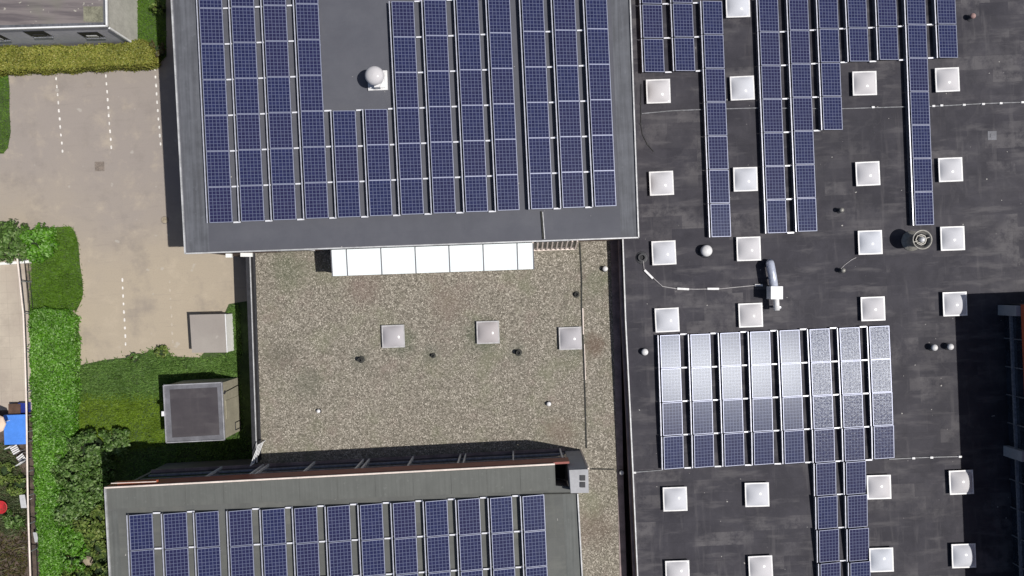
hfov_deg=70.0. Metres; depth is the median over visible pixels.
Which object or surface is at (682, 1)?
solar panel
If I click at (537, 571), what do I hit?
solar panel
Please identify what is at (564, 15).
solar panel
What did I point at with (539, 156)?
solar panel
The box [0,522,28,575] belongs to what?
garden weeds
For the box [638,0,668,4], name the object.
solar panel
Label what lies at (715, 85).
solar panel
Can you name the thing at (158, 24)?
lawn ground
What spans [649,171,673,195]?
skylight
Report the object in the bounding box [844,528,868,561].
solar panel
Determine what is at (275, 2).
solar panel
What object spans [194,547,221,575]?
solar panel
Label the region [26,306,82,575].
hedge
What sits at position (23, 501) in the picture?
display board
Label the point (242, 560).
solar panel
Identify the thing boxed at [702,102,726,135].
solar panel
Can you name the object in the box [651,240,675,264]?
skylight
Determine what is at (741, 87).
skylight
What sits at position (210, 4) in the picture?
solar panel
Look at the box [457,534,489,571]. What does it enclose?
solar panel
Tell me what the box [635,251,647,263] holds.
vent pipe
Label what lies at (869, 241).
skylight
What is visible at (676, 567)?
skylight
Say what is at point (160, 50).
shrub
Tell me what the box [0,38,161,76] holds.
hedge
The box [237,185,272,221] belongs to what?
solar panel
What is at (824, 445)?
solar panel
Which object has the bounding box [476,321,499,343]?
skylight
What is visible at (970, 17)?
ball vent
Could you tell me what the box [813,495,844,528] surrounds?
solar panel
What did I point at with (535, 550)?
solar panel
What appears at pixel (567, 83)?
solar panel
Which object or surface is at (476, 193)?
solar panel
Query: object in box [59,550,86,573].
shrub
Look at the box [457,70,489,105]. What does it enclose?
solar panel
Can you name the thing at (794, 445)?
solar panel
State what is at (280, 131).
solar panel
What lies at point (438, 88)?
solar panel
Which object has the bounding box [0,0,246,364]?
pavement
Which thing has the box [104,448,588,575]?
red banded building
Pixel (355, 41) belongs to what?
flat roofed building
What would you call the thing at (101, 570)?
shrub
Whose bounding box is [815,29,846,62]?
solar panel
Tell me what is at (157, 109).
parking line
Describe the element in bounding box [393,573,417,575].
solar panel
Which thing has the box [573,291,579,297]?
vent pipe
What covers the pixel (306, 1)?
solar panel
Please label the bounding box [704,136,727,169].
solar panel
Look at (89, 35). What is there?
window
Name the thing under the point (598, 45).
solar panel
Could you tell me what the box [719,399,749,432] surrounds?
solar panel
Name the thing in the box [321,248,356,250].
window
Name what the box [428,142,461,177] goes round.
solar panel
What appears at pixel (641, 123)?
roof cable
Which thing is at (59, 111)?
parking line
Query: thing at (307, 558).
solar panel
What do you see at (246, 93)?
solar panel
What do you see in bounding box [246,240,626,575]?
gravel roofed building
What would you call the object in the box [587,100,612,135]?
solar panel
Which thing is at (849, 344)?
solar panel
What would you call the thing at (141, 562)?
solar panel
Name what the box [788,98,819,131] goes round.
solar panel
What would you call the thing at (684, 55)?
solar panel
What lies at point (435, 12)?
solar panel
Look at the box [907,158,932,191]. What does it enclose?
solar panel
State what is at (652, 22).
solar panel
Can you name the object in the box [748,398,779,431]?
solar panel
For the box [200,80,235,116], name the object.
solar panel
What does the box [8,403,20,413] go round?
crate
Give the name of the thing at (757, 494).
skylight
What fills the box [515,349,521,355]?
vent pipe
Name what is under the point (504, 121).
solar panel
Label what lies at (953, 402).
black roofed hall
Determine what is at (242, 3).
solar panel
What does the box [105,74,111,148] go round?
parking line
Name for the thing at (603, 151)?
solar panel
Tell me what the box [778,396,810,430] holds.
solar panel
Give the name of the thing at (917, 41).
solar panel
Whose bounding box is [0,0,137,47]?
house
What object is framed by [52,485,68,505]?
shrub
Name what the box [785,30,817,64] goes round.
solar panel
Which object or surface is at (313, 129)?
solar panel
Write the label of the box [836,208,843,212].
ball vent
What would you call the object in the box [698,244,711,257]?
ball vent
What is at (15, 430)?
covered table
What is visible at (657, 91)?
skylight
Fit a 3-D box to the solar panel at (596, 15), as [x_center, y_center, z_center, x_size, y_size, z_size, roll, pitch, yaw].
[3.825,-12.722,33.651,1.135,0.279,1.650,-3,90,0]
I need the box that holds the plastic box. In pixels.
[18,402,30,412]
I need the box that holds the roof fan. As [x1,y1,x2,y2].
[901,229,932,250]
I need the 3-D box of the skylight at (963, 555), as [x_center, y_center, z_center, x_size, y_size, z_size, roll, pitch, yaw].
[22.378,13.268,36.209,1.190,0.382,1.190,-2,90,0]
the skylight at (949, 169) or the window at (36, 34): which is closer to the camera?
the skylight at (949, 169)
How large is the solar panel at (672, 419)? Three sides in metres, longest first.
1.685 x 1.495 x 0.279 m
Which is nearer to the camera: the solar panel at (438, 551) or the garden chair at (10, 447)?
the solar panel at (438, 551)
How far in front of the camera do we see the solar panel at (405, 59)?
33.59 m
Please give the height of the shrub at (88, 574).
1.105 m
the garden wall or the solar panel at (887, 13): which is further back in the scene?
the garden wall
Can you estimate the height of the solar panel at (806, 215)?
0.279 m
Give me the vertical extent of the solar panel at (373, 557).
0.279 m
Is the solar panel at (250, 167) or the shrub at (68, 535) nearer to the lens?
the solar panel at (250, 167)
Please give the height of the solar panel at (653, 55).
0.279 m
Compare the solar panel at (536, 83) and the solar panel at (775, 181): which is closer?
the solar panel at (536, 83)
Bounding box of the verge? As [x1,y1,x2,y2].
[24,263,72,572]
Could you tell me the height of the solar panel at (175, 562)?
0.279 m
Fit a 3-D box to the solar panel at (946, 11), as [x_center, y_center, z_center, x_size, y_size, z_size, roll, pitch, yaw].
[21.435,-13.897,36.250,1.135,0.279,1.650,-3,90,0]
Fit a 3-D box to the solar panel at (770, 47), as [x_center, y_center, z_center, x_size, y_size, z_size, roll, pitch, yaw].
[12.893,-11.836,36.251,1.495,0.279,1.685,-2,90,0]
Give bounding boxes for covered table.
[3,414,32,444]
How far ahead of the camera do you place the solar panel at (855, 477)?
36.20 m
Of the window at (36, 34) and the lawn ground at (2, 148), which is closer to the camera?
the window at (36, 34)
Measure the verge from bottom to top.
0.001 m
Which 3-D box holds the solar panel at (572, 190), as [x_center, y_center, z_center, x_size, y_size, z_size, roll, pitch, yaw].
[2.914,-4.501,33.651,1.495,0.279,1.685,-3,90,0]
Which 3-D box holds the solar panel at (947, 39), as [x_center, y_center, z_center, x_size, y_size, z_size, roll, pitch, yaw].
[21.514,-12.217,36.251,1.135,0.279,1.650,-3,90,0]
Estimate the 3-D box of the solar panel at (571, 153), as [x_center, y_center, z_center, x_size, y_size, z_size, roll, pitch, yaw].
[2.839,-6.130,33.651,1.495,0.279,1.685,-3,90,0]
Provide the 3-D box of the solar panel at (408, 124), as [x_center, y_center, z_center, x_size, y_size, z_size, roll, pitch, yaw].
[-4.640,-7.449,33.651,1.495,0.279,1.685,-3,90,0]
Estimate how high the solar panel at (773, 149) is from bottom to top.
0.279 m
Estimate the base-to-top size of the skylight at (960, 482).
0.382 m
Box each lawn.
[0,76,10,153]
[28,225,84,313]
[77,391,164,451]
[137,0,166,60]
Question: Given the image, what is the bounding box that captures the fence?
[16,258,38,575]
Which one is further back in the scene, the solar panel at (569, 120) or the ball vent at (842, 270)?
the ball vent at (842, 270)
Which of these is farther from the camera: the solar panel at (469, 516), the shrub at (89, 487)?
the shrub at (89, 487)
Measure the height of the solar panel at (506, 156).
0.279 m
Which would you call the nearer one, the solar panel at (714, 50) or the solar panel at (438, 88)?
the solar panel at (438, 88)
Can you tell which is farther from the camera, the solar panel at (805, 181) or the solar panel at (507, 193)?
the solar panel at (805, 181)
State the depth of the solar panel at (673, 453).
36.20 m
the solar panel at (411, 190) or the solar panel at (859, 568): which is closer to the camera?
the solar panel at (411, 190)
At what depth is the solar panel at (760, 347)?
36.20 m
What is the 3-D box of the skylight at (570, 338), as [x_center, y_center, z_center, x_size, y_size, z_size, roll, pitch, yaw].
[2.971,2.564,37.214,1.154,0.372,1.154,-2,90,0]
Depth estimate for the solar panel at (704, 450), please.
36.19 m
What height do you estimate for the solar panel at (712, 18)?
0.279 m
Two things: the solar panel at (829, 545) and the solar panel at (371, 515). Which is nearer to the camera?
the solar panel at (371, 515)
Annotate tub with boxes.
[0,501,7,513]
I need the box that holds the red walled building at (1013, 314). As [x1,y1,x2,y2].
[998,303,1023,575]
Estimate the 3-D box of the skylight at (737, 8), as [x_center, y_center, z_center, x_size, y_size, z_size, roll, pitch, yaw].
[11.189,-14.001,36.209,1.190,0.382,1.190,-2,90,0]
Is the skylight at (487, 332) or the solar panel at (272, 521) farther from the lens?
the skylight at (487, 332)
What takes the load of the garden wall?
on the patio
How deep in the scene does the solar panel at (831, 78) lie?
36.19 m
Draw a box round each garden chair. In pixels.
[4,444,24,454]
[15,452,31,465]
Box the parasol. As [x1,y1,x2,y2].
[0,416,9,431]
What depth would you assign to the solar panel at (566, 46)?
33.59 m
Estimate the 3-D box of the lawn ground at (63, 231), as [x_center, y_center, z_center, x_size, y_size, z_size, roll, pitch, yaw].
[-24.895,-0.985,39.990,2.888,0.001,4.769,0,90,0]
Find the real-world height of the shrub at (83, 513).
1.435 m
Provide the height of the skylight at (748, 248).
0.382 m
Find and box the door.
[225,396,239,418]
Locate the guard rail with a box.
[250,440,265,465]
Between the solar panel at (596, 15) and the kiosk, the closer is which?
the solar panel at (596, 15)
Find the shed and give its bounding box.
[190,314,234,352]
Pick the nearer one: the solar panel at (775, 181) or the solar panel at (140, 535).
the solar panel at (140, 535)
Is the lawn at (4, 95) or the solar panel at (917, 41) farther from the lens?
the lawn at (4, 95)
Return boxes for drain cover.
[95,161,103,170]
[161,216,168,223]
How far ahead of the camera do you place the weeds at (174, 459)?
39.94 m
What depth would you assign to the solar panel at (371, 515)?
33.89 m
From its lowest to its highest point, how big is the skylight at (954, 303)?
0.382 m
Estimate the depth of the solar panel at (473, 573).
33.90 m
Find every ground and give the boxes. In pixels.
[0,75,10,153]
[31,226,82,313]
[77,301,251,575]
[138,0,165,61]
[623,470,627,575]
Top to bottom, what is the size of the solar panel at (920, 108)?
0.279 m
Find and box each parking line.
[55,77,62,152]
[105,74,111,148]
[121,278,125,345]
[154,68,160,145]
[169,280,173,342]
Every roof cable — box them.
[640,84,653,151]
[643,261,762,289]
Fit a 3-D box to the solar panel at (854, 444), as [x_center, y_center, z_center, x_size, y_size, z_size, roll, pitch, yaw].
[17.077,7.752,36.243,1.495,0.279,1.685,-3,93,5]
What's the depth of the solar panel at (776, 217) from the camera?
36.19 m
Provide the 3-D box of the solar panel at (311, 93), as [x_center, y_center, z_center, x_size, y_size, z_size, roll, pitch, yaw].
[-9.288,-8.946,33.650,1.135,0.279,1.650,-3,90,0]
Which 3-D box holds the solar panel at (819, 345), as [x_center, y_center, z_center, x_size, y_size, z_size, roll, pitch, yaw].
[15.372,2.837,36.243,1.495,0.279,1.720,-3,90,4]
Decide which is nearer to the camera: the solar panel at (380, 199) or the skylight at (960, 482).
the solar panel at (380, 199)
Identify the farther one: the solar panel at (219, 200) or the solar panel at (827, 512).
the solar panel at (827, 512)
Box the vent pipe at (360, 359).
[357,356,364,362]
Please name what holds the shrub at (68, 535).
on the grass ground at (243, 368)
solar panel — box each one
[126,512,161,550]
[128,549,154,575]
[161,511,195,549]
[162,548,189,575]
[193,511,220,547]
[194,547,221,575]
[196,0,228,9]
[196,8,231,44]
[198,44,233,80]
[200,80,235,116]
[202,115,234,152]
[203,151,238,187]
[205,187,240,223]
[226,508,260,546]
[228,0,260,8]
[228,7,263,43]
[228,545,254,575]
[230,42,265,78]
[232,78,265,114]
[234,114,266,150]
[235,150,270,185]
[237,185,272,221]
[259,507,292,545]
[260,0,292,6]
[260,5,294,41]
[261,544,287,575]
[262,41,295,77]
[264,77,297,112]
[266,113,299,148]
[267,148,301,184]
[269,184,303,220]
[292,505,325,543]
[293,0,318,3]
[293,4,319,39]
[293,542,319,575]
[295,40,321,76]
[296,75,323,112]
[298,110,331,147]
[300,147,333,182]
[302,182,336,218]
[325,503,358,541]
[326,541,359,575]
[330,109,363,146]
[332,146,365,181]
[334,181,367,217]
[357,502,391,540]
[359,539,392,575]
[362,108,395,145]
[364,144,398,180]
[366,180,399,215]
[389,0,422,37]
[390,37,423,72]
[390,500,423,538]
[392,72,425,108]
[392,537,425,574]
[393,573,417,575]
[394,108,427,143]
[396,143,428,179]
[397,179,431,214]
[421,0,454,36]
[423,35,456,71]
[423,498,456,536]
[424,71,458,107]
[424,535,457,572]
[426,106,459,142]
[426,571,450,575]
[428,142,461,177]
[429,177,462,213]
[454,0,486,35]
[455,34,487,70]
[455,497,488,535]
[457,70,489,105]
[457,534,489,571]
[458,105,491,141]
[458,569,482,575]
[460,141,492,176]
[462,176,495,212]
[485,0,510,32]
[487,33,512,68]
[487,495,520,533]
[488,68,514,103]
[489,532,522,569]
[490,104,515,138]
[491,568,514,575]
[492,139,517,174]
[493,175,519,210]
[519,0,551,32]
[520,31,552,67]
[520,494,545,531]
[521,530,546,567]
[522,67,554,103]
[523,102,556,138]
[523,566,547,575]
[525,138,557,173]
[527,173,560,209]
[550,0,583,30]
[552,30,584,66]
[553,65,586,101]
[555,101,588,136]
[556,136,589,172]
[558,172,591,207]
[582,0,607,28]
[583,29,609,64]
[585,64,610,99]
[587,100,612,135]
[588,135,614,170]
[590,170,615,206]
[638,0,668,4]
[639,4,669,38]
[640,39,671,72]
[656,333,687,368]
[657,368,688,401]
[659,402,689,435]
[660,435,690,469]
[669,0,698,3]
[669,3,699,38]
[670,38,701,71]
[687,333,717,367]
[688,367,718,400]
[689,400,719,434]
[690,434,720,467]
[699,1,722,34]
[700,35,724,68]
[701,68,725,102]
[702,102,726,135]
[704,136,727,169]
[705,170,729,203]
[706,204,730,237]
[716,331,747,365]
[718,366,748,399]
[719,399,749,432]
[720,432,751,466]
[746,330,777,364]
[747,364,778,398]
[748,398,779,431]
[750,431,780,464]
[754,0,785,32]
[755,32,787,65]
[757,66,788,99]
[758,99,789,133]
[759,133,791,166]
[761,166,792,199]
[762,200,793,233]
[776,328,807,363]
[777,363,809,396]
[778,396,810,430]
[780,430,811,463]
[784,0,815,30]
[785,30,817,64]
[787,64,818,97]
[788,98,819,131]
[789,131,813,164]
[791,165,815,197]
[792,198,816,231]
[805,327,837,362]
[807,362,838,395]
[808,395,840,428]
[810,429,841,462]
[811,462,843,495]
[813,0,845,29]
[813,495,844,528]
[814,528,845,562]
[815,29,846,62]
[816,63,840,95]
[816,562,839,575]
[817,97,842,129]
[835,326,867,360]
[837,360,868,394]
[838,394,869,427]
[840,427,871,461]
[841,461,865,494]
[842,0,874,29]
[843,494,867,527]
[844,28,875,61]
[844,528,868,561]
[846,561,869,575]
[865,326,890,359]
[866,359,891,392]
[868,392,892,425]
[869,425,893,458]
[872,0,903,26]
[873,27,904,60]
[901,0,932,25]
[902,24,934,58]
[903,58,928,92]
[905,92,929,125]
[906,125,930,158]
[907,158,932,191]
[909,192,933,225]
[931,0,955,25]
[932,25,957,58]
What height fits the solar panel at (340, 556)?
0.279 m
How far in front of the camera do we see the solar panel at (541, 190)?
33.59 m
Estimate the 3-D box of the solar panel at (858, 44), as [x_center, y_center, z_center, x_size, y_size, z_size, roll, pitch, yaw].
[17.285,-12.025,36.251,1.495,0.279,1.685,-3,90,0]
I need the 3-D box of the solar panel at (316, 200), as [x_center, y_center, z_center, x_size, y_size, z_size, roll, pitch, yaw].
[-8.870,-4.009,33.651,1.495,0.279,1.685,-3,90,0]
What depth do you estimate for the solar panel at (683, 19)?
36.19 m
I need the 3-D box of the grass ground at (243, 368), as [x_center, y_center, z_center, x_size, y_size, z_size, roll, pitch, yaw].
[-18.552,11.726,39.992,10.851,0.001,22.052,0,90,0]
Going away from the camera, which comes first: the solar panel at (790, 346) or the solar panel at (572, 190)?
the solar panel at (572, 190)
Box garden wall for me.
[0,260,31,264]
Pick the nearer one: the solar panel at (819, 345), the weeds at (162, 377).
the solar panel at (819, 345)
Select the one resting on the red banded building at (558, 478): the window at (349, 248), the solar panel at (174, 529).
the solar panel at (174, 529)
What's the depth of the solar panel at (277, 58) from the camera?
33.59 m
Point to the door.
(233, 404)
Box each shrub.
[0,219,33,264]
[0,221,6,261]
[0,462,14,486]
[2,509,24,529]
[5,473,25,496]
[17,222,59,263]
[50,454,93,489]
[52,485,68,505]
[53,516,72,531]
[54,445,69,459]
[54,490,86,527]
[59,524,90,556]
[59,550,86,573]
[61,564,90,575]
[66,429,113,468]
[66,472,113,512]
[69,498,99,517]
[72,502,106,542]
[79,567,94,575]
[84,562,108,575]
[86,537,106,559]
[90,460,117,479]
[101,428,130,457]
[126,353,140,362]
[149,0,166,14]
[149,40,165,57]
[154,345,168,358]
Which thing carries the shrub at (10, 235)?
on the pavement
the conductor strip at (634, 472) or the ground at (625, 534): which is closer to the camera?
the conductor strip at (634, 472)
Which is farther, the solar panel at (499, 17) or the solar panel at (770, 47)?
the solar panel at (770, 47)
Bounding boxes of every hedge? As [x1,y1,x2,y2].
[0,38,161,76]
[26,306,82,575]
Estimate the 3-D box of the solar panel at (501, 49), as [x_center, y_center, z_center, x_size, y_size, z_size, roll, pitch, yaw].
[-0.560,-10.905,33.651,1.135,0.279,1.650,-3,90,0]
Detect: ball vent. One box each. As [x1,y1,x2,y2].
[601,266,607,271]
[640,348,647,355]
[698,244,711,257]
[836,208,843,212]
[838,268,845,272]
[927,343,937,350]
[943,343,953,349]
[966,13,975,20]
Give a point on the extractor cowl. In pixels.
(376, 77)
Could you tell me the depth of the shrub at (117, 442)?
39.17 m
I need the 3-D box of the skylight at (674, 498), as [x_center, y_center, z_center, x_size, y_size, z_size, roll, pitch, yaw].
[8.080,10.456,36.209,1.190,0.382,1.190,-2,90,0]
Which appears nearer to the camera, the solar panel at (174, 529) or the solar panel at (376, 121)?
the solar panel at (376, 121)
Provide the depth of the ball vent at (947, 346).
36.10 m
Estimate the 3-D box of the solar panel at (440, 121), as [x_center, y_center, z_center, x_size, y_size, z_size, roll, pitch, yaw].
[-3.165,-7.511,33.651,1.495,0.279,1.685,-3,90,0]
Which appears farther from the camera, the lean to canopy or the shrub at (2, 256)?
the shrub at (2, 256)
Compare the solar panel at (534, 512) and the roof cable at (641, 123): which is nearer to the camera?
the solar panel at (534, 512)
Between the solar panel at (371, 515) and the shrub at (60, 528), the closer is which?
the solar panel at (371, 515)
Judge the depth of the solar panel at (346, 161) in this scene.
33.59 m
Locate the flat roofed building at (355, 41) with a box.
[171,0,638,257]
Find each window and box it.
[0,35,10,41]
[23,31,53,37]
[77,32,105,38]
[278,250,314,251]
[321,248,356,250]
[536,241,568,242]
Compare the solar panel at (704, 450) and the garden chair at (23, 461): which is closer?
the solar panel at (704, 450)
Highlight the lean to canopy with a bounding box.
[330,243,533,275]
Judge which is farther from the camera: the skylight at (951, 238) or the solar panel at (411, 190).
the skylight at (951, 238)
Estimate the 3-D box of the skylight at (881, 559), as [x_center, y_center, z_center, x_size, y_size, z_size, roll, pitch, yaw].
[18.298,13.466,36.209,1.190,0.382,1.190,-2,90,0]
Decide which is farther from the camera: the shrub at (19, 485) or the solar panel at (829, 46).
the shrub at (19, 485)
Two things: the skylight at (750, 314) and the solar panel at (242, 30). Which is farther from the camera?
the skylight at (750, 314)
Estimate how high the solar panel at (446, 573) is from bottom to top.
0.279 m
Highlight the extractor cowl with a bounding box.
[365,66,387,90]
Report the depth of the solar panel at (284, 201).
33.59 m
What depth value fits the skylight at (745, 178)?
36.14 m
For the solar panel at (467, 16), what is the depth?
33.59 m
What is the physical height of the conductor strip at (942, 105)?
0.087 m
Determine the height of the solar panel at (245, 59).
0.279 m
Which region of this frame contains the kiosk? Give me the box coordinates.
[161,378,240,442]
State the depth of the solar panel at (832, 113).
36.19 m
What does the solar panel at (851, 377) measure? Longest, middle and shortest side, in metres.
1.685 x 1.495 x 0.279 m
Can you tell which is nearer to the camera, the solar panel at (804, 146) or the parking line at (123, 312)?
the solar panel at (804, 146)
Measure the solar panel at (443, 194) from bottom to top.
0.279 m
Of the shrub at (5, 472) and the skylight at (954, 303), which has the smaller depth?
the skylight at (954, 303)
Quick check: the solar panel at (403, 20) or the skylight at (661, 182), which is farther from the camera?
the skylight at (661, 182)
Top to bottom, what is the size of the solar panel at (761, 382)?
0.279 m
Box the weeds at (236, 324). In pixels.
[225,302,242,359]
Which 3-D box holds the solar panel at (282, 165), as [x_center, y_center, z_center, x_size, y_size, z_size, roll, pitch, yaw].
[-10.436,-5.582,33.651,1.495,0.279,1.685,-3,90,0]
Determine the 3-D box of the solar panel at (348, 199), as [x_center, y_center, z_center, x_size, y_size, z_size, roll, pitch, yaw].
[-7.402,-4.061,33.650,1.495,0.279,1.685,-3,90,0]
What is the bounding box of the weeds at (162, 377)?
[78,344,246,455]
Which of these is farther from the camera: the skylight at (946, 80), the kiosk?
the kiosk
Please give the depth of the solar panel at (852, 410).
36.20 m
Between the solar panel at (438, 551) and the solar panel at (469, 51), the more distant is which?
the solar panel at (438, 551)
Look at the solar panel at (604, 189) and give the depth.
33.59 m
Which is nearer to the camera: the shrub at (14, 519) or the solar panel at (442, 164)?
the solar panel at (442, 164)
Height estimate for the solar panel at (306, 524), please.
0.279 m
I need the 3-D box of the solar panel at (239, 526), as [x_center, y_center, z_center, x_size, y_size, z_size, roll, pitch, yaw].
[-12.455,11.122,33.951,1.495,0.279,1.720,-2,90,0]
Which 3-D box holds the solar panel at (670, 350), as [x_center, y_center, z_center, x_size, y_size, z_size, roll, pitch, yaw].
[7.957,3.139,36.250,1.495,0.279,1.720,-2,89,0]
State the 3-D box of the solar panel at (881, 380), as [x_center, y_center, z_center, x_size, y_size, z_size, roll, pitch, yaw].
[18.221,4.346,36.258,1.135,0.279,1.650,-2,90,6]
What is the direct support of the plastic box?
on the patio
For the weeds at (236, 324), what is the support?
on the grass ground at (243, 368)
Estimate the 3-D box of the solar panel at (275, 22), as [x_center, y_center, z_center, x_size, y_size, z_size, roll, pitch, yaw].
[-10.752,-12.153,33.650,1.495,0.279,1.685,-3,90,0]
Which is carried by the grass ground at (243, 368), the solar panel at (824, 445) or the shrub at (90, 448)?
the shrub at (90, 448)
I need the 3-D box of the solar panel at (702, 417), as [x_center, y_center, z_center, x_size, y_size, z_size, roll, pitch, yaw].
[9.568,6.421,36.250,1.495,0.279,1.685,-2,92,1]
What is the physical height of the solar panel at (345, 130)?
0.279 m
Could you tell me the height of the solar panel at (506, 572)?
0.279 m
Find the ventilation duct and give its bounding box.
[766,259,782,310]
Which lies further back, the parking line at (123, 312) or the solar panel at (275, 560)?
the parking line at (123, 312)
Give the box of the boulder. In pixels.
[82,556,92,566]
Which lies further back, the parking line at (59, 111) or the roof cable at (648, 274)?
the parking line at (59, 111)
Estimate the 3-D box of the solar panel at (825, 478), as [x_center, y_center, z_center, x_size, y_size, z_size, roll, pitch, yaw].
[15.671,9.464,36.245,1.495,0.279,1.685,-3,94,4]
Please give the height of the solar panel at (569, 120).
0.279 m
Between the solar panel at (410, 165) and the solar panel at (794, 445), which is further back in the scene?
the solar panel at (794, 445)
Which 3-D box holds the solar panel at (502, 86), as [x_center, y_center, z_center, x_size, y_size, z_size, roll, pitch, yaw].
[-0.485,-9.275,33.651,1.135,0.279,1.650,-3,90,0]
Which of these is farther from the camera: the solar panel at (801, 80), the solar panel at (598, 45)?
the solar panel at (801, 80)
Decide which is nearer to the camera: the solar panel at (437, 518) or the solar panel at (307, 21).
the solar panel at (307, 21)
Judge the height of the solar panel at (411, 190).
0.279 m
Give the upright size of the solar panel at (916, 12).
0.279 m
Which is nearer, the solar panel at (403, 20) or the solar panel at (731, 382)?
the solar panel at (403, 20)
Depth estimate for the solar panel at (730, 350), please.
36.20 m
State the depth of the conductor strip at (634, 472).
36.34 m
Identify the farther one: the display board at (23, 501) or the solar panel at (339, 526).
the display board at (23, 501)
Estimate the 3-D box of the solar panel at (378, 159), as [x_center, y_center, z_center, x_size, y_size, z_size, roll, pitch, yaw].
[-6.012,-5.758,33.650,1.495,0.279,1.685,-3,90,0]
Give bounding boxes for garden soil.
[0,410,38,575]
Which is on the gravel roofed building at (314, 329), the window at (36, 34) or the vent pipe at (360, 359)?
the vent pipe at (360, 359)
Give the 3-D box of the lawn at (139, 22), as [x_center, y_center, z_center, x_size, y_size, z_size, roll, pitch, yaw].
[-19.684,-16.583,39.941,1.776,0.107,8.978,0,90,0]
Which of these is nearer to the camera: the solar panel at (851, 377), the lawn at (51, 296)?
the solar panel at (851, 377)
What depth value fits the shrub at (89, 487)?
38.77 m
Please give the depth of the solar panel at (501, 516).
33.89 m
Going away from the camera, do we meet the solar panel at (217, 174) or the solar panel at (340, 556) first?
the solar panel at (217, 174)
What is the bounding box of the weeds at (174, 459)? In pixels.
[79,436,251,508]
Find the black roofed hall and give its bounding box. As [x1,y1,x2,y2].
[618,0,1023,575]
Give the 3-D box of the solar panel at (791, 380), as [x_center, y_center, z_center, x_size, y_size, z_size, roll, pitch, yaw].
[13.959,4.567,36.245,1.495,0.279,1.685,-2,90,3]
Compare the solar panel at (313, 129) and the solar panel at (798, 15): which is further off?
the solar panel at (798, 15)
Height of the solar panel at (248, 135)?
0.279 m
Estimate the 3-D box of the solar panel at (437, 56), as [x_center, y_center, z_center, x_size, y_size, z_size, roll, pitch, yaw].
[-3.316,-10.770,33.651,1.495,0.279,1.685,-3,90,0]
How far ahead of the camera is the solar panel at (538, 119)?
33.59 m
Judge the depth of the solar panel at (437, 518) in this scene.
33.89 m
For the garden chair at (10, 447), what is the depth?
39.57 m
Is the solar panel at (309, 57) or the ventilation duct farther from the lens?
the ventilation duct
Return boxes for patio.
[0,261,33,409]
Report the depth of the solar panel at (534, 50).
33.59 m
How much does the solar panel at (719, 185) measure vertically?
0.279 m
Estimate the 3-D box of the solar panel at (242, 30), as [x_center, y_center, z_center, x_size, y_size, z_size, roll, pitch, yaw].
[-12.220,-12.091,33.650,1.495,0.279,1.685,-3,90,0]
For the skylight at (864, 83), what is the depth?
36.14 m
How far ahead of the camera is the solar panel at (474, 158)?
33.59 m
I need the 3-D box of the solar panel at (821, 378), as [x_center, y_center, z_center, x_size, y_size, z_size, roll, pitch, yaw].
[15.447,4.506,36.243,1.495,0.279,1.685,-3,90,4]
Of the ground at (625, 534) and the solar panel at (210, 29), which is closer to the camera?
the solar panel at (210, 29)
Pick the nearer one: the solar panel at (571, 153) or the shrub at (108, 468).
the solar panel at (571, 153)
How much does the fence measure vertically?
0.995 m
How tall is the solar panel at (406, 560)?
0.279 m
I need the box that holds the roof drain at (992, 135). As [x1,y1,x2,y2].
[988,131,996,139]
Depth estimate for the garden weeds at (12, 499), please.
39.90 m
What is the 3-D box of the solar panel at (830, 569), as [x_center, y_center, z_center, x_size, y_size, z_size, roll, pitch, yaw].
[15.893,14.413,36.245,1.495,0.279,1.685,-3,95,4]
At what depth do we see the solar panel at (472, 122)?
33.59 m
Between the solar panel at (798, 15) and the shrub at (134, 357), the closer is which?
the solar panel at (798, 15)
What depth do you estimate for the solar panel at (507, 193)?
33.59 m
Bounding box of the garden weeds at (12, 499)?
[0,442,33,538]
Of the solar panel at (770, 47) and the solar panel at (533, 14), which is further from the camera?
the solar panel at (770, 47)
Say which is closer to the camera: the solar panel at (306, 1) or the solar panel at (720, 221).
the solar panel at (306, 1)
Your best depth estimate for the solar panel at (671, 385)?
36.19 m
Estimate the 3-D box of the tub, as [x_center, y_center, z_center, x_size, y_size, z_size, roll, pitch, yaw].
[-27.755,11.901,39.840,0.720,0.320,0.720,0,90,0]
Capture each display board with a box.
[19,495,31,507]
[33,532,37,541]
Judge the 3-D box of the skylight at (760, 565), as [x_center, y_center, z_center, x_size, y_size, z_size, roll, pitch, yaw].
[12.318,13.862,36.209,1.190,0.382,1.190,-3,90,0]
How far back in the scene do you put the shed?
38.90 m
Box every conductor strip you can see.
[633,470,661,473]
[641,101,1023,113]
[889,456,962,459]
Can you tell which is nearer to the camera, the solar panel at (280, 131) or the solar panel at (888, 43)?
the solar panel at (280, 131)
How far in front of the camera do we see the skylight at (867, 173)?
36.14 m
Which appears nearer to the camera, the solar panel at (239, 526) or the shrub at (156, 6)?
the solar panel at (239, 526)
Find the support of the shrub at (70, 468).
on the grass ground at (243, 368)
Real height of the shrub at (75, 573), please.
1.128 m
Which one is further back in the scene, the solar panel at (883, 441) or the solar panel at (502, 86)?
the solar panel at (883, 441)
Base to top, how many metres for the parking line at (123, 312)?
0.001 m
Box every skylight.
[381,325,404,347]
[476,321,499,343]
[559,327,581,349]
[646,79,670,103]
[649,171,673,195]
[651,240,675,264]
[654,307,679,332]
[663,487,687,511]
[665,560,689,575]
[725,0,749,17]
[730,76,754,100]
[733,167,757,191]
[736,236,760,260]
[738,303,762,327]
[745,482,768,506]
[748,555,772,575]
[852,71,876,95]
[855,161,879,185]
[857,230,882,254]
[860,296,885,320]
[866,475,890,499]
[869,547,893,571]
[934,67,959,91]
[937,157,962,181]
[939,226,964,250]
[941,292,967,315]
[948,470,973,494]
[950,543,975,567]

